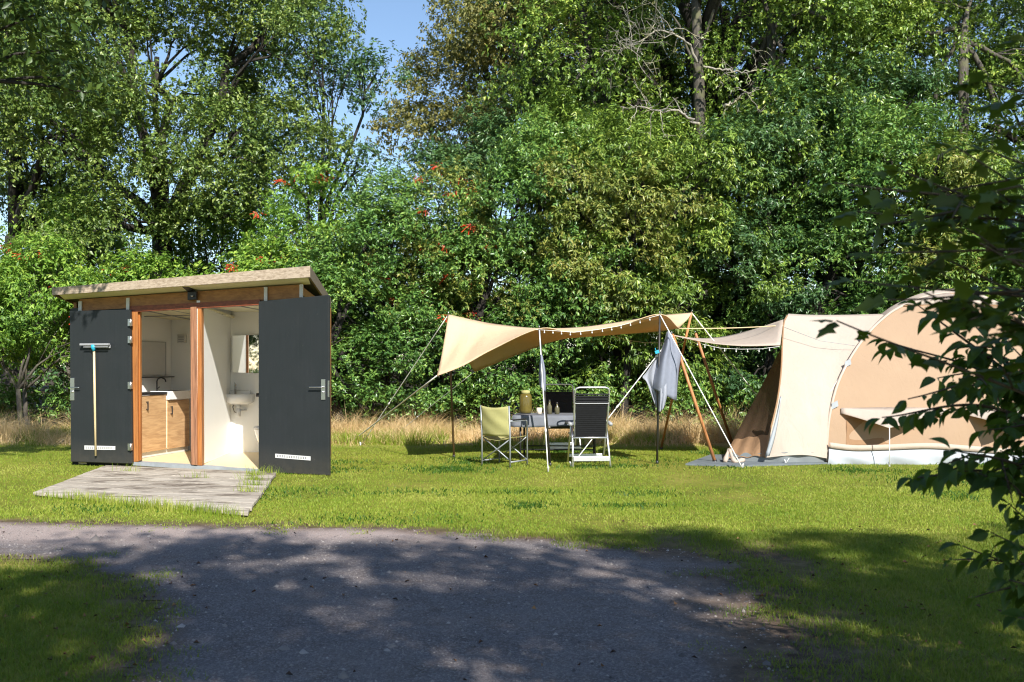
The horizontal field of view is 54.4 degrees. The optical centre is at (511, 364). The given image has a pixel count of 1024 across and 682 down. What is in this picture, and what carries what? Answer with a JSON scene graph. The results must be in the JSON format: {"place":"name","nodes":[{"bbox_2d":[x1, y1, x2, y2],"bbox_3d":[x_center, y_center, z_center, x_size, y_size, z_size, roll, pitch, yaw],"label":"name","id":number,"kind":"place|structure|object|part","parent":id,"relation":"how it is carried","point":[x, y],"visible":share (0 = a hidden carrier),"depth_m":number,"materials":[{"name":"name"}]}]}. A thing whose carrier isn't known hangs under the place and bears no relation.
{"place":"outdoors","nodes":[
{"label":"outdoors","id":0,"kind":"place"},
{"bbox_2d":[112,463,283,492],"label":"deck gap grass","id":1,"kind":"structure","parent":0,"point":[253,473],"depth_m":12.54,"materials":[{"name":"green plant"}]},
{"bbox_2d":[6,420,740,447],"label":"rough green grass","id":2,"kind":"structure","parent":0,"point":[444,438],"depth_m":18.82,"materials":[{"name":"plant"}]},
{"bbox_2d":[0,395,749,445],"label":"dry grass","id":3,"kind":"structure","parent":0,"point":[690,432],"depth_m":19.59,"materials":[{"name":"beige plant"}]},
{"bbox_2d":[0,521,799,681],"bbox_3d":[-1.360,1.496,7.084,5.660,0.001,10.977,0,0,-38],"label":"gravel path","id":4,"kind":"structure","parent":0,"point":[527,667],"depth_m":6.16,"materials":[{"name":"grey gravel"}]},
{"bbox_2d":[0,367,1023,681],"bbox_3d":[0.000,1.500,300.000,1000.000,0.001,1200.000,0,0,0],"label":"ground","id":5,"kind":"structure","parent":0,"point":[722,483],"depth_m":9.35,"materials":[{"name":"green plant"}]},
{"bbox_2d":[0,226,35,369],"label":"berry shrub","id":6,"kind":"object","parent":5,"relation":"on","point":[17,350],"visible":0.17,"depth_m":21.45,"materials":[{"name":"green plant"}]},
{"bbox_2d":[0,220,119,429],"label":"berry shrub","id":7,"kind":"object","parent":5,"relation":"on","point":[16,320],"visible":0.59,"depth_m":21.16,"materials":[{"name":"green plant"}]},
{"bbox_2d":[0,0,138,123],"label":"oak tree","id":8,"kind":"object","parent":5,"relation":"on","point":[46,59],"visible":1,"depth_m":12.08,"materials":[{"name":"green plant"}]},
{"bbox_2d":[0,0,158,412],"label":"oak tree","id":9,"kind":"object","parent":5,"relation":"on","point":[22,185],"visible":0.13,"depth_m":30.69,"materials":[{"name":"green plant"}]},
{"bbox_2d":[0,173,173,380],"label":"berry shrub","id":10,"kind":"object","parent":5,"relation":"on","point":[117,245],"visible":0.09,"depth_m":27.18,"materials":[{"name":"green plant"}]},
{"bbox_2d":[15,236,194,381],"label":"berry shrub","id":11,"kind":"object","parent":5,"relation":"on","point":[127,272],"visible":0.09,"depth_m":22.63,"materials":[{"name":"green plant"}]},
{"bbox_2d":[32,488,243,517],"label":"deck edge grass","id":12,"kind":"structure","parent":5,"relation":"on","point":[147,505],"depth_m":10.34,"materials":[{"name":"green plant"}]},
{"bbox_2d":[33,465,275,516],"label":"timber deck","id":13,"kind":"structure","parent":5,"relation":"on","point":[218,486],"depth_m":11.87,"materials":[{"name":"grey wood"}]},
{"bbox_2d":[0,0,365,277],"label":"oak tree","id":14,"kind":"object","parent":5,"relation":"on","point":[157,167],"visible":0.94,"depth_m":24.92,"materials":[{"name":"green plant"}]},
{"bbox_2d":[52,266,330,474],"bbox_3d":[-4.755,0.114,15.309,5.249,2.881,3.124,0,0,11],"label":"sanitary cabin","id":15,"kind":"object","parent":5,"relation":"on","point":[284,314],"visible":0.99,"depth_m":14.53,"materials":[{"name":"white wood"}]},
{"bbox_2d":[70,310,133,462],"bbox_3d":[-6.053,0.316,14.652,1.090,2.246,0.107,0,0,15],"label":"door","id":16,"kind":"structure","parent":15,"relation":"in","point":[113,365],"depth_m":14.65,"materials":[{"name":"metal"}]},
{"bbox_2d":[79,343,110,455],"bbox_3d":[-6.128,0.512,14.622,0.496,1.655,0.085,0,0,16],"label":"floor squeegee","id":17,"kind":"object","parent":16,"relation":"hanging from","point":[93,346],"visible":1,"depth_m":14.62,"materials":[{"name":"white metal"}]},
{"bbox_2d":[142,341,165,375],"bbox_3d":[-5.806,-0.101,16.061,0.024,0.551,0.730,0,0,15],"label":"wall mirror","id":18,"kind":"object","parent":15,"relation":"attached to","point":[153,358],"depth_m":16.08,"materials":[{"name":"grey mirror"}]},
{"bbox_2d":[142,376,174,377],"bbox_3d":[-5.774,0.198,16.052,0.090,0.015,0.997,0,0,15],"label":"wall shelf","id":19,"kind":"object","parent":15,"relation":"attached to","point":[158,377],"depth_m":16.08,"materials":[{"name":"black metal"}]},
{"bbox_2d":[142,377,190,457],"bbox_3d":[-5.595,0.801,15.727,0.370,1.227,1.440,0,0,12],"label":"kitchen unit","id":20,"kind":"object","parent":15,"relation":"on","point":[165,421],"visible":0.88,"depth_m":15.69,"materials":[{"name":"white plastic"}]},
{"bbox_3d":[-5.516,0.897,15.363,0.059,0.865,0.678,0,0,12],"label":"cabinet door","id":21,"kind":"part","parent":20,"relation":"part of","materials":[{"name":"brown wood"}]},
{"bbox_3d":[-5.366,0.948,16.053,0.059,0.765,0.650,0,0,12],"label":"cabinet door","id":22,"kind":"part","parent":20,"relation":"part of","materials":[{"name":"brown wood"}]},
{"bbox_2d":[177,334,186,342],"bbox_3d":[-5.470,-0.435,16.502,0.140,0.140,0.117,0,0,0],"label":"vent box","id":23,"kind":"object","parent":15,"relation":"attached to","point":[181,338],"visible":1,"depth_m":16.45,"materials":[{"name":"white plastic"}]},
{"bbox_2d":[226,383,254,415],"bbox_3d":[-4.392,0.555,15.956,0.466,0.544,0.350,0,0,0],"label":"washbasin","id":24,"kind":"object","parent":15,"relation":"attached to","point":[238,398],"visible":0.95,"depth_m":15.91,"materials":[{"name":"ceramic"}]},
{"bbox_2d":[232,335,258,372],"bbox_3d":[-4.257,-0.177,16.097,0.513,0.619,0.054,0,0,0],"label":"wall mirror","id":25,"kind":"object","parent":15,"relation":"attached to","point":[245,353],"depth_m":16.09,"materials":[{"name":"clear glass"}]},
{"bbox_2d":[254,426,258,442],"bbox_3d":[-3.861,1.136,15.610,0.370,0.354,0.488,0,0,0],"label":"toilet","id":26,"kind":"object","parent":15,"relation":"attached to","point":[256,429],"visible":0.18,"depth_m":15.46,"materials":[{"name":"ceramic"}]},
{"bbox_2d":[259,295,330,474],"bbox_3d":[-2.999,0.272,13.633,1.148,2.431,0.106,0,0,23],"label":"door","id":27,"kind":"structure","parent":15,"relation":"in","point":[295,405],"depth_m":13.63,"materials":[{"name":"metal"}]},
{"bbox_2d":[136,178,301,278],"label":"berry shrub","id":28,"kind":"object","parent":5,"relation":"on","point":[213,239],"visible":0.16,"depth_m":26.49,"materials":[{"name":"green plant"}]},
{"bbox_2d":[185,24,311,252],"bbox_3d":[-8.130,-4.543,30.955,3.913,12.401,5.673,0,0,0],"label":"ash tree","id":29,"kind":"object","parent":5,"relation":"on","point":[212,84],"visible":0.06,"depth_m":30.73,"materials":[{"name":"green plant"}]},
{"bbox_2d":[175,227,379,375],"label":"berry shrub","id":30,"kind":"object","parent":5,"relation":"on","point":[255,263],"visible":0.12,"depth_m":21.92,"materials":[{"name":"green plant"}]},
{"bbox_2d":[230,152,400,368],"bbox_3d":[-4.450,-1.583,23.111,4.019,6.465,3.203,0,0,0],"label":"rowan tree","id":31,"kind":"object","parent":5,"relation":"on","point":[299,179],"visible":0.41,"depth_m":22.69,"materials":[{"name":"green plant"}]},
{"bbox_2d":[213,0,419,240],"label":"ash tree","id":32,"kind":"object","parent":5,"relation":"on","point":[353,63],"visible":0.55,"depth_m":26.72,"materials":[{"name":"green leaf"},{"name":"dark bark"}]},
{"bbox_2d":[290,214,435,412],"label":"bay shrub","id":33,"kind":"object","parent":5,"relation":"on","point":[365,312],"visible":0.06,"depth_m":23.98,"materials":[{"name":"green plant"}]},
{"bbox_2d":[0,354,762,430],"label":"undergrowth","id":34,"kind":"object","parent":5,"relation":"on","point":[51,400],"visible":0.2,"depth_m":22.27,"materials":[{"name":"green plant"}]},
{"bbox_2d":[267,163,506,425],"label":"laurel shrub","id":35,"kind":"object","parent":5,"relation":"on","point":[327,275],"visible":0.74,"depth_m":21.32,"materials":[{"name":"green plant"}]},
{"bbox_2d":[345,154,538,423],"bbox_3d":[-1.533,-1.575,22.916,4.576,6.450,3.396,0,0,0],"label":"rowan tree","id":36,"kind":"object","parent":5,"relation":"on","point":[443,287],"visible":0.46,"depth_m":22.23,"materials":[{"name":"green leaf"},{"name":"grey bark"},{"name":"red berries"}]},
{"bbox_2d":[448,311,454,457],"bbox_3d":[-0.977,0.322,16.093,0.130,2.378,0.047,0,0,17],"label":"tarp pole","id":37,"kind":"object","parent":5,"relation":"on","point":[452,420],"visible":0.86,"depth_m":16.07,"materials":[{"name":"wood"}]},
{"bbox_2d":[359,315,447,444],"bbox_3d":[-1.920,0.354,17.248,0.036,2.352,2.917,0,0,-38],"label":"guy rope","id":38,"kind":"object","parent":37,"relation":"attached to","point":[404,380],"visible":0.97,"depth_m":17.14,"materials":[{"name":"beige fabric"}]},
{"bbox_2d":[437,313,690,375],"bbox_3d":[0.916,-0.346,15.975,4.085,1.032,2.564,0,0,0],"label":"tarp","id":39,"kind":"object","parent":37,"relation":"attached to","point":[477,345],"visible":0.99,"depth_m":15.95,"materials":[{"name":"beige fabric"}]},
{"bbox_2d":[354,375,436,439],"bbox_3d":[-2.135,0.842,17.141,0.036,1.376,4.921,0,0,-24],"label":"guy rope","id":40,"kind":"object","parent":39,"relation":"attached to","point":[398,405],"visible":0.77,"depth_m":16.53,"materials":[{"name":"beige fabric"}]},
{"bbox_2d":[406,372,473,425],"bbox_3d":[-1.575,0.821,18.879,0.036,1.418,4.019,0,0,-28],"label":"guy rope","id":41,"kind":"object","parent":39,"relation":"attached to","point":[440,398],"visible":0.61,"depth_m":18.40,"materials":[{"name":"beige fabric"}]},
{"bbox_2d":[536,315,657,335],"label":"string lights","id":42,"kind":"object","parent":39,"relation":"attached to","point":[597,329],"visible":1,"depth_m":14.88,"materials":[{"name":"white plastic"}]},
{"bbox_2d":[352,102,574,424],"bbox_3d":[-0.871,-2.478,24.901,6.715,8.241,3.656,0,0,-23],"label":"bay shrub","id":43,"kind":"object","parent":5,"relation":"on","point":[441,152],"visible":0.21,"depth_m":24.34,"materials":[{"name":"green plant"}]},
{"bbox_2d":[364,0,598,321],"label":"lime tree","id":44,"kind":"object","parent":5,"relation":"on","point":[432,120],"visible":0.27,"depth_m":34.20,"materials":[{"name":"green plant"}]},
{"bbox_2d":[480,405,527,467],"bbox_3d":[-0.129,1.050,14.859,0.540,0.901,0.564,0,0,33],"label":"director chair","id":45,"kind":"object","parent":5,"relation":"on","point":[495,424],"visible":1,"depth_m":14.67,"materials":[{"name":"yellow fabric"}]},
{"bbox_2d":[0,202,1019,392],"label":"wood","id":46,"kind":"object","parent":5,"relation":"on","point":[47,380],"visible":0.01,"depth_m":53.93,"materials":[{"name":"green plant"}]},
{"bbox_2d":[0,519,1021,681],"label":"fallen leaves","id":47,"kind":"object","parent":5,"relation":"on","point":[480,641],"visible":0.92,"depth_m":6.16,"materials":[{"name":"brown plant"}]},
{"bbox_2d":[25,448,1014,529],"bbox_3d":[0.832,1.475,13.092,16.030,0.050,9.298,0,0,0],"label":"clover","id":48,"kind":"object","parent":5,"relation":"on","point":[454,468],"visible":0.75,"depth_m":11.85,"materials":[{"name":"green plant"}]},
{"bbox_2d":[388,105,670,420],"bbox_3d":[0.358,-2.116,22.318,6.415,7.578,3.629,0,0,0],"label":"laurel shrub","id":49,"kind":"object","parent":5,"relation":"on","point":[504,252],"visible":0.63,"depth_m":21.73,"materials":[{"name":"green plant"}]},
{"bbox_2d":[538,327,551,465],"bbox_3d":[0.487,0.464,14.743,0.217,2.096,0.043,0,0,-23],"label":"tarp pole","id":50,"kind":"object","parent":5,"relation":"on","point":[548,445],"visible":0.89,"depth_m":14.74,"materials":[{"name":"metal"}]},
{"bbox_2d":[539,330,548,471],"bbox_3d":[0.456,0.496,14.310,0.033,2.067,0.803,0,0,-7],"label":"guy rope","id":51,"kind":"object","parent":50,"relation":"attached to","point":[545,430],"visible":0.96,"depth_m":14.24,"materials":[{"name":"white fabric"}]},
{"bbox_2d":[539,355,545,391],"bbox_3d":[0.445,0.124,14.533,0.111,0.550,0.117,0,0,0],"label":"towel","id":52,"kind":"object","parent":51,"relation":"hanging from","point":[544,373],"visible":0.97,"depth_m":14.51,"materials":[{"name":"white fabric"}]},
{"bbox_2d":[421,0,672,366],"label":"lime tree","id":53,"kind":"object","parent":5,"relation":"on","point":[474,20],"visible":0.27,"depth_m":31.97,"materials":[{"name":"green plant"}]},
{"bbox_2d":[519,427,595,462],"bbox_3d":[0.718,1.140,15.625,1.343,0.720,0.802,0,0,2],"label":"camping table","id":54,"kind":"object","parent":5,"relation":"on","point":[593,446],"visible":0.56,"depth_m":15.93,"materials":[{"name":"grey plastic"}]},
{"bbox_2d":[510,413,575,426],"bbox_3d":[0.715,0.864,15.621,1.508,0.184,0.964,0,0,0],"label":"tablecloth","id":55,"kind":"object","parent":54,"relation":"on","point":[537,420],"visible":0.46,"depth_m":15.21,"materials":[{"name":"grey fabric"}]},
{"bbox_2d":[519,390,531,413],"bbox_3d":[0.217,0.585,15.800,0.200,0.370,0.197,0,0,0],"label":"glass jar","id":56,"kind":"object","parent":55,"relation":"on","point":[525,402],"visible":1,"depth_m":15.72,"materials":[{"name":"yellow glass"}]},
{"bbox_2d":[537,408,541,413],"bbox_3d":[0.427,0.720,15.550,0.088,0.100,0.086,0,0,0],"label":"paper cup","id":57,"kind":"object","parent":55,"relation":"on","point":[539,410],"visible":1,"depth_m":15.51,"materials":[{"name":"white paper"}]},
{"bbox_2d":[547,400,551,413],"bbox_3d":[0.589,0.657,15.600,0.076,0.226,0.074,0,0,0],"label":"bottle","id":58,"kind":"object","parent":55,"relation":"on","point":[549,408],"visible":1,"depth_m":15.58,"materials":[{"name":"grey glass"}]},
{"bbox_2d":[555,402,558,413],"bbox_3d":[0.706,0.677,15.600,0.076,0.186,0.074,0,0,0],"label":"bottle","id":59,"kind":"object","parent":55,"relation":"on","point":[557,409],"visible":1,"depth_m":15.57,"materials":[{"name":"grey glass"}]},
{"bbox_2d":[542,384,581,452],"bbox_3d":[0.849,0.917,16.978,0.660,1.180,0.737,0,0,-6],"label":"recliner chair","id":60,"kind":"object","parent":5,"relation":"on","point":[564,399],"visible":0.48,"depth_m":17.24,"materials":[{"name":"fabric"}]},
{"bbox_2d":[565,387,612,466],"bbox_3d":[1.150,0.912,14.900,0.660,1.190,0.740,0,0,-4],"label":"recliner chair","id":61,"kind":"object","parent":5,"relation":"on","point":[592,415],"visible":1,"depth_m":14.67,"materials":[{"name":"fabric"}]},
{"bbox_2d":[464,0,727,361],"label":"birch tree","id":62,"kind":"object","parent":5,"relation":"on","point":[622,62],"visible":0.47,"depth_m":25.10,"materials":[{"name":"green plant"}]},
{"bbox_2d":[492,78,715,413],"bbox_3d":[2.001,-2.610,24.385,6.168,8.594,3.756,0,0,-34],"label":"cherry shrub","id":63,"kind":"object","parent":5,"relation":"on","point":[569,114],"visible":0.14,"depth_m":23.68,"materials":[{"name":"green plant"}]},
{"bbox_2d":[500,134,724,422],"bbox_3d":[2.197,-1.678,21.846,4.928,6.674,2.665,0,0,0],"label":"cherry shrub","id":64,"kind":"object","parent":5,"relation":"on","point":[608,187],"visible":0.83,"depth_m":21.42,"materials":[{"name":"green plant"}]},
{"bbox_2d":[553,0,689,375],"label":"lime tree","id":65,"kind":"object","parent":5,"relation":"on","point":[631,76],"visible":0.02,"depth_m":37.88,"materials":[{"name":"green plant"}]},
{"bbox_2d":[656,312,660,463],"bbox_3d":[2.215,0.348,15.072,0.086,2.324,0.045,0,0,33],"label":"tarp pole","id":66,"kind":"object","parent":5,"relation":"on","point":[657,435],"visible":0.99,"depth_m":15.06,"materials":[{"name":"metal"}]},
{"bbox_2d":[660,315,743,467],"bbox_3d":[2.791,0.381,14.715,1.311,2.298,0.036,0,0,31],"label":"guy rope","id":67,"kind":"object","parent":66,"relation":"attached to","point":[684,360],"visible":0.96,"depth_m":14.70,"materials":[{"name":"white fabric"}]},
{"bbox_2d":[530,101,805,426],"bbox_3d":[3.345,-2.170,22.619,6.168,7.673,3.756,0,0,0],"label":"cherry shrub","id":68,"kind":"object","parent":5,"relation":"on","point":[681,294],"visible":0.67,"depth_m":22.17,"materials":[{"name":"green plant"}]},
{"bbox_2d":[659,311,692,448],"bbox_3d":[2.798,0.308,17.018,0.058,2.428,1.332,0,0,-15],"label":"tarp pole","id":69,"kind":"object","parent":5,"relation":"on","point":[671,401],"visible":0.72,"depth_m":17.18,"materials":[{"name":"brown wood"}]},
{"bbox_2d":[692,314,756,394],"bbox_3d":[4.100,0.332,17.320,2.942,2.397,0.036,0,0,-39],"label":"guy rope","id":70,"kind":"object","parent":69,"relation":"attached to","point":[724,354],"visible":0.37,"depth_m":16.95,"materials":[{"name":"white fabric"}]},
{"bbox_2d":[670,0,714,421],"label":"bare trunk","id":71,"kind":"object","parent":5,"relation":"on","point":[699,97],"visible":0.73,"depth_m":25.21,"materials":[{"name":"grey plant"}]},
{"bbox_2d":[591,0,708,94],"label":"dead branch","id":72,"kind":"object","parent":71,"relation":"attached to","point":[645,34],"visible":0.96,"depth_m":24.10,"materials":[{"name":"grey wood"}]},
{"bbox_2d":[703,47,787,89],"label":"dead branch","id":73,"kind":"object","parent":71,"relation":"attached to","point":[727,69],"visible":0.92,"depth_m":24.31,"materials":[{"name":"grey wood"}]},
{"bbox_2d":[463,0,946,413],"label":"oak tree","id":74,"kind":"object","parent":5,"relation":"on","point":[683,7],"visible":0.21,"depth_m":26.76,"materials":[{"name":"green plant"}]},
{"bbox_2d":[620,80,699,143],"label":"dead branch","id":75,"kind":"object","parent":74,"relation":"attached to","point":[685,116],"visible":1,"depth_m":21.14,"materials":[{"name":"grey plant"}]},
{"bbox_2d":[722,87,765,115],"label":"dead branch","id":76,"kind":"object","parent":74,"relation":"attached to","point":[732,103],"visible":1,"depth_m":21.48,"materials":[{"name":"grey wood"}]},
{"bbox_2d":[584,182,836,421],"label":"bay shrub","id":77,"kind":"object","parent":5,"relation":"on","point":[728,276],"visible":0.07,"depth_m":24.52,"materials":[{"name":"green plant"}]},
{"bbox_2d":[616,94,808,422],"bbox_3d":[5.250,-2.757,26.332,6.785,8.901,3.756,0,0,-26],"label":"cherry shrub","id":78,"kind":"object","parent":5,"relation":"on","point":[747,366],"visible":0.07,"depth_m":25.66,"materials":[{"name":"green plant"}]},
{"bbox_2d":[695,332,732,444],"bbox_3d":[3.724,0.457,18.298,1.215,2.136,0.073,0,0,-43],"label":"canopy pole","id":79,"kind":"object","parent":5,"relation":"on","point":[714,391],"visible":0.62,"depth_m":18.28,"materials":[{"name":"brown wood"}]},
{"bbox_2d":[686,454,827,466],"bbox_3d":[4.027,1.483,15.512,2.887,0.026,1.864,0,0,0],"label":"ground mat","id":80,"kind":"object","parent":5,"relation":"on","point":[705,460],"visible":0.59,"depth_m":14.93,"materials":[{"name":"grey fabric"}]},
{"bbox_2d":[671,331,716,460],"bbox_3d":[2.787,0.500,15.218,0.707,2.039,0.072,0,0,6],"label":"canopy pole","id":81,"kind":"object","parent":80,"relation":"on","point":[697,410],"visible":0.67,"depth_m":15.20,"materials":[{"name":"brown wood"}]},
{"bbox_2d":[569,335,672,466],"bbox_3d":[1.649,0.539,14.936,1.698,1.983,0.036,0,0,-18],"label":"guy rope","id":82,"kind":"object","parent":81,"relation":"attached to","point":[617,406],"visible":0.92,"depth_m":14.93,"materials":[{"name":"white fabric"}]},
{"bbox_2d":[642,356,657,407],"bbox_3d":[2.145,0.207,15.124,0.325,0.894,0.065,0,0,0],"label":"towel","id":83,"kind":"object","parent":82,"relation":"hanging from","point":[648,377],"visible":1,"depth_m":15.11,"materials":[{"name":"white fabric"}]},
{"bbox_2d":[653,331,680,400],"bbox_3d":[2.366,0.020,15.096,0.422,1.060,0.215,0,0,-25],"label":"towel","id":84,"kind":"object","parent":82,"relation":"hanging from","point":[667,370],"visible":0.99,"depth_m":15.03,"materials":[{"name":"white fabric"}]},
{"bbox_2d":[658,383,666,411],"bbox_3d":[2.270,0.482,14.984,0.142,0.456,0.080,0,0,0],"label":"towel","id":85,"kind":"object","parent":84,"relation":"hanging from","point":[662,397],"visible":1,"depth_m":14.96,"materials":[{"name":"white fabric"}]},
{"bbox_2d":[627,0,925,349],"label":"birch tree","id":86,"kind":"object","parent":5,"relation":"on","point":[827,11],"visible":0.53,"depth_m":24.59,"materials":[{"name":"green plant"}]},
{"bbox_2d":[659,63,906,405],"bbox_3d":[6.208,-2.687,23.234,6.104,8.674,3.656,0,0,0],"label":"bay shrub","id":87,"kind":"object","parent":5,"relation":"on","point":[811,297],"visible":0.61,"depth_m":22.59,"materials":[{"name":"green plant"}]},
{"bbox_2d":[665,0,990,306],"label":"oak tree","id":88,"kind":"object","parent":5,"relation":"on","point":[920,54],"visible":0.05,"depth_m":29.07,"materials":[{"name":"green plant"}]},
{"bbox_2d":[721,41,962,371],"bbox_3d":[8.444,-3.106,24.562,6.715,9.542,3.656,0,0,23],"label":"bay shrub","id":89,"kind":"object","parent":5,"relation":"on","point":[911,84],"visible":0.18,"depth_m":24.11,"materials":[{"name":"green plant"}]},
{"bbox_2d":[674,290,1023,466],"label":"family tent","id":90,"kind":"object","parent":5,"relation":"on","point":[800,410],"visible":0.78,"depth_m":15.48,"materials":[{"name":"beige fabric"}]},
{"bbox_2d":[677,325,775,328],"bbox_3d":[3.553,-0.618,16.150,1.894,0.085,0.018,0,0,-15],"label":"guy rope","id":91,"kind":"object","parent":90,"relation":"attached to","point":[726,328],"visible":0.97,"depth_m":16.12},
{"bbox_2d":[692,340,779,352],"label":"string lights","id":92,"kind":"object","parent":90,"relation":"hanging from","point":[730,348],"visible":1,"depth_m":15.18,"materials":[{"name":"white plastic"}]},
{"bbox_2d":[765,397,780,455],"bbox_3d":[3.935,0.914,14.957,0.282,0.903,0.052,0,0,-17],"label":"rolled door","id":93,"kind":"structure","parent":90,"relation":"in","point":[772,438],"depth_m":14.94,"materials":[{"name":"white fabric"}]},
{"bbox_2d":[846,417,888,444],"bbox_3d":[5.865,1.005,15.170,1.587,0.418,0.145,0,0,0],"label":"window","id":94,"kind":"structure","parent":90,"relation":"in","point":[852,423],"depth_m":15.12,"materials":[{"name":"brown fabric"}]},
{"bbox_2d":[715,86,1023,410],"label":"laurel shrub","id":95,"kind":"object","parent":5,"relation":"on","point":[907,144],"visible":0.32,"depth_m":22.09,"materials":[{"name":"green plant"}]},
{"bbox_2d":[796,0,1023,216],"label":"birch tree","id":96,"kind":"object","parent":5,"relation":"on","point":[963,45],"visible":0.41,"depth_m":26.18,"materials":[{"name":"green plant"}]},
{"bbox_2d":[812,34,1023,394],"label":"maple sapling","id":97,"kind":"object","parent":5,"relation":"on","point":[963,310],"visible":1,"depth_m":2.63,"materials":[{"name":"green plant"}]},
{"bbox_2d":[877,129,996,306],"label":"cherry shrub","id":98,"kind":"object","parent":5,"relation":"on","point":[959,176],"visible":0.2,"depth_m":20.95,"materials":[{"name":"green plant"}]},
{"bbox_2d":[864,284,1023,630],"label":"elm sapling","id":99,"kind":"object","parent":5,"relation":"on","point":[1007,479],"visible":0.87,"depth_m":3.49,"materials":[{"name":"green plant"}]},
{"bbox_2d":[866,126,1023,310],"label":"cherry shrub","id":100,"kind":"object","parent":5,"relation":"on","point":[928,171],"visible":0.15,"depth_m":21.35,"materials":[{"name":"green plant"}]},
{"bbox_2d":[913,0,1023,222],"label":"oak tree","id":101,"kind":"object","parent":5,"relation":"on","point":[1015,11],"visible":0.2,"depth_m":29.12,"materials":[{"name":"green plant"}]},
{"bbox_2d":[928,142,1023,316],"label":"laurel shrub","id":102,"kind":"object","parent":5,"relation":"on","point":[995,271],"visible":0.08,"depth_m":20.73,"materials":[{"name":"green plant"}]},
{"bbox_2d":[0,440,1023,534],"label":"lawn grass","id":103,"kind":"structure","parent":0,"point":[442,503],"depth_m":10.91,"materials":[{"name":"green plant"}]},
{"bbox_2d":[0,0,1023,366],"label":"sky","id":104,"kind":"structure","parent":0,"point":[386,20],"materials":[{"name":"blue"}]}
]}

